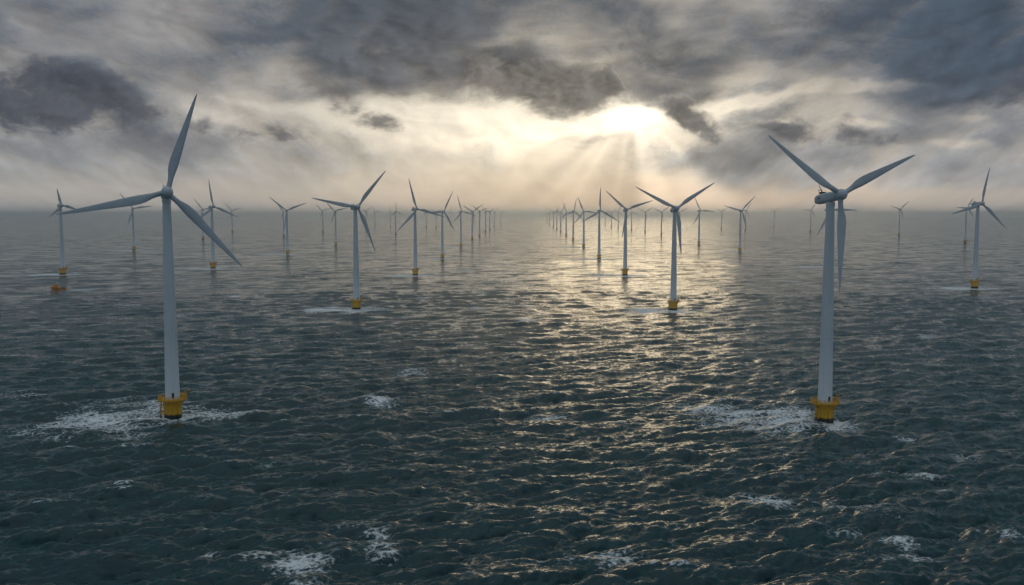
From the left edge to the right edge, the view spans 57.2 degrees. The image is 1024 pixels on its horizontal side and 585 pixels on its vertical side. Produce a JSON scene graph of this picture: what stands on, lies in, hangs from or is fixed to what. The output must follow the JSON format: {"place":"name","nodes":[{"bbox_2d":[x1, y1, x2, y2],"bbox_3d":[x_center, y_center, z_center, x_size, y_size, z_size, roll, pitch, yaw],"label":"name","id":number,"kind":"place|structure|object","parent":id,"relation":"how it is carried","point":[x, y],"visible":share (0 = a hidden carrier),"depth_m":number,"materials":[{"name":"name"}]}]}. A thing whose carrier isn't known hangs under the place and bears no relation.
{"place":"outdoors","nodes":[
{"label":"outdoors","id":0,"kind":"place"},
{"bbox_2d":[0,215,1023,584],"bbox_3d":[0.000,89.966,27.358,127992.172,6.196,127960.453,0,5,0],"label":"sea water","id":1,"kind":"structure","parent":0,"point":[524,399],"depth_m":452.90,"materials":[{"name":"blue liquid"}]},
{"bbox_2d":[50,284,66,289],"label":"workboat","id":2,"kind":"object","parent":1,"relation":"on","point":[55,287],"visible":0.98,"depth_m":1145.03,"materials":[{"name":"orange paint"}]},
{"bbox_2d":[50,189,75,274],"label":"wind turbine","id":3,"kind":"object","parent":1,"relation":"in","point":[62,268],"visible":0.98,"depth_m":1423.75,"materials":[{"name":"white metal"}]},
{"bbox_2d":[121,195,150,249],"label":"wind turbine","id":4,"kind":"object","parent":1,"relation":"in","point":[133,246],"visible":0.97,"depth_m":2383.12,"materials":[{"name":"paint"}]},
{"bbox_2d":[56,94,241,419],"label":"wind turbine","id":5,"kind":"object","parent":1,"relation":"in","point":[172,399],"visible":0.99,"depth_m":415.46,"materials":[{"name":"paint"}]},
{"bbox_2d":[194,199,207,239],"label":"wind turbine","id":6,"kind":"object","parent":1,"relation":"in","point":[202,209],"visible":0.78,"depth_m":3376.27,"materials":[{"name":"paint"}]},
{"bbox_2d":[200,183,236,268],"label":"wind turbine","id":7,"kind":"object","parent":1,"relation":"in","point":[212,263],"visible":0.96,"depth_m":1580.45,"materials":[{"name":"white metal"}]},
{"bbox_2d":[227,206,239,231],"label":"wind turbine","id":8,"kind":"object","parent":1,"relation":"in","point":[232,218],"visible":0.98,"depth_m":4829.82,"materials":[{"name":"paint"}]},
{"bbox_2d":[279,206,292,236],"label":"wind turbine","id":9,"kind":"object","parent":1,"relation":"in","point":[283,220],"visible":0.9,"depth_m":3824.51,"materials":[{"name":"paint"}]},
{"bbox_2d":[271,198,305,253],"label":"wind turbine","id":10,"kind":"object","parent":1,"relation":"in","point":[287,239],"visible":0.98,"depth_m":2152.78,"materials":[{"name":"paint"}]},
{"bbox_2d":[317,206,329,231],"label":"wind turbine","id":11,"kind":"object","parent":1,"relation":"in","point":[322,218],"visible":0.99,"depth_m":4827.31,"materials":[{"name":"paint"}]},
{"bbox_2d":[327,203,345,245],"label":"wind turbine","id":12,"kind":"object","parent":1,"relation":"in","point":[335,242],"visible":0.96,"depth_m":2736.75,"materials":[{"name":"paint"}]},
{"bbox_2d":[313,172,384,309],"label":"wind turbine","id":13,"kind":"object","parent":1,"relation":"in","point":[356,300],"visible":0.98,"depth_m":899.67,"materials":[{"name":"white metal"}]},
{"bbox_2d":[390,210,401,234],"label":"wind turbine","id":14,"kind":"object","parent":1,"relation":"in","point":[395,232],"visible":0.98,"depth_m":4224.37,"materials":[{"name":"paint"}]},
{"bbox_2d":[398,180,443,274],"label":"wind turbine","id":15,"kind":"object","parent":1,"relation":"in","point":[415,268],"visible":0.99,"depth_m":1403.81,"materials":[{"name":"white metal"}]},
{"bbox_2d":[425,192,453,257],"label":"wind turbine","id":16,"kind":"object","parent":1,"relation":"in","point":[442,241],"visible":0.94,"depth_m":1946.47,"materials":[{"name":"paint"}]},
{"bbox_2d":[453,196,475,245],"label":"wind turbine","id":17,"kind":"object","parent":1,"relation":"in","point":[460,212],"visible":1,"depth_m":2665.75,"materials":[{"name":"paint"}]},
{"bbox_2d":[464,204,482,239],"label":"wind turbine","id":18,"kind":"object","parent":1,"relation":"in","point":[472,220],"visible":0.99,"depth_m":3377.53,"materials":[{"name":"paint"}]},
{"bbox_2d":[472,205,488,235],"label":"wind turbine","id":19,"kind":"object","parent":1,"relation":"in","point":[479,234],"visible":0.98,"depth_m":3897.23,"materials":[{"name":"paint"}]},
{"bbox_2d":[554,207,564,231],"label":"wind turbine","id":20,"kind":"object","parent":1,"relation":"in","point":[560,217],"visible":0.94,"depth_m":4827.30,"materials":[{"name":"paint"}]},
{"bbox_2d":[560,204,575,235],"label":"wind turbine","id":21,"kind":"object","parent":1,"relation":"in","point":[566,212],"visible":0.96,"depth_m":3974.30,"materials":[{"name":"paint"}]},
{"bbox_2d":[563,198,580,239],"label":"wind turbine","id":22,"kind":"object","parent":1,"relation":"in","point":[573,220],"visible":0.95,"depth_m":3268.25,"materials":[{"name":"paint"}]},
{"bbox_2d":[576,198,595,246],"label":"wind turbine","id":23,"kind":"object","parent":1,"relation":"in","point":[583,244],"visible":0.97,"depth_m":2596.03,"materials":[{"name":"paint"}]},
{"bbox_2d":[582,187,617,258],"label":"wind turbine","id":24,"kind":"object","parent":1,"relation":"in","point":[599,255],"visible":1,"depth_m":1908.34,"materials":[{"name":"paint"}]},
{"bbox_2d":[606,191,652,275],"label":"wind turbine","id":25,"kind":"object","parent":1,"relation":"in","point":[625,269],"visible":0.99,"depth_m":1403.17,"materials":[{"name":"white metal"}]},
{"bbox_2d":[640,207,652,231],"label":"wind turbine","id":26,"kind":"object","parent":1,"relation":"in","point":[645,218],"visible":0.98,"depth_m":4714.44,"materials":[{"name":"paint"}]},
{"bbox_2d":[653,206,669,234],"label":"wind turbine","id":27,"kind":"object","parent":1,"relation":"in","point":[661,233],"visible":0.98,"depth_m":4053.03,"materials":[{"name":"paint"}]},
{"bbox_2d":[635,183,713,310],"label":"wind turbine","id":28,"kind":"object","parent":1,"relation":"in","point":[673,301],"visible":0.98,"depth_m":891.34,"materials":[{"name":"white metal"}]},
{"bbox_2d":[693,198,714,244],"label":"wind turbine","id":29,"kind":"object","parent":1,"relation":"in","point":[699,211],"visible":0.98,"depth_m":2814.11,"materials":[{"name":"paint"}]},
{"bbox_2d":[726,199,752,251],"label":"wind turbine","id":30,"kind":"object","parent":1,"relation":"in","point":[739,249],"visible":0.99,"depth_m":2299.51,"materials":[{"name":"paint"}]},
{"bbox_2d":[743,203,750,230],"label":"wind turbine","id":31,"kind":"object","parent":1,"relation":"in","point":[745,215],"visible":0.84,"depth_m":5068.37,"materials":[{"name":"paint"}]},
{"bbox_2d":[802,203,815,231],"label":"wind turbine","id":32,"kind":"object","parent":1,"relation":"in","point":[810,216],"visible":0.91,"depth_m":4827.68,"materials":[{"name":"paint"}]},
{"bbox_2d":[817,185,855,261],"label":"wind turbine","id":33,"kind":"object","parent":1,"relation":"in","point":[835,210],"visible":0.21,"depth_m":1624.00,"materials":[{"name":"white metal"}]},
{"bbox_2d":[768,135,914,423],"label":"wind turbine","id":34,"kind":"object","parent":1,"relation":"in","point":[825,402],"visible":0.99,"depth_m":409.03,"materials":[{"name":"white metal"}]},
{"bbox_2d":[892,201,908,234],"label":"wind turbine","id":35,"kind":"object","parent":1,"relation":"in","point":[899,209],"visible":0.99,"depth_m":4052.94,"materials":[{"name":"paint"}]},
{"bbox_2d":[956,197,973,242],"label":"wind turbine","id":36,"kind":"object","parent":1,"relation":"in","point":[965,236],"visible":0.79,"depth_m":2979.60,"materials":[{"name":"paint"}]},
{"bbox_2d":[952,168,1005,288],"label":"wind turbine","id":37,"kind":"object","parent":1,"relation":"in","point":[975,280],"visible":0.98,"depth_m":1159.72,"materials":[{"name":"white metal"}]},
{"bbox_2d":[0,0,1023,215],"label":"sky","id":38,"kind":"structure","parent":0,"point":[514,107],"materials":[{"name":"grey"}]}
]}

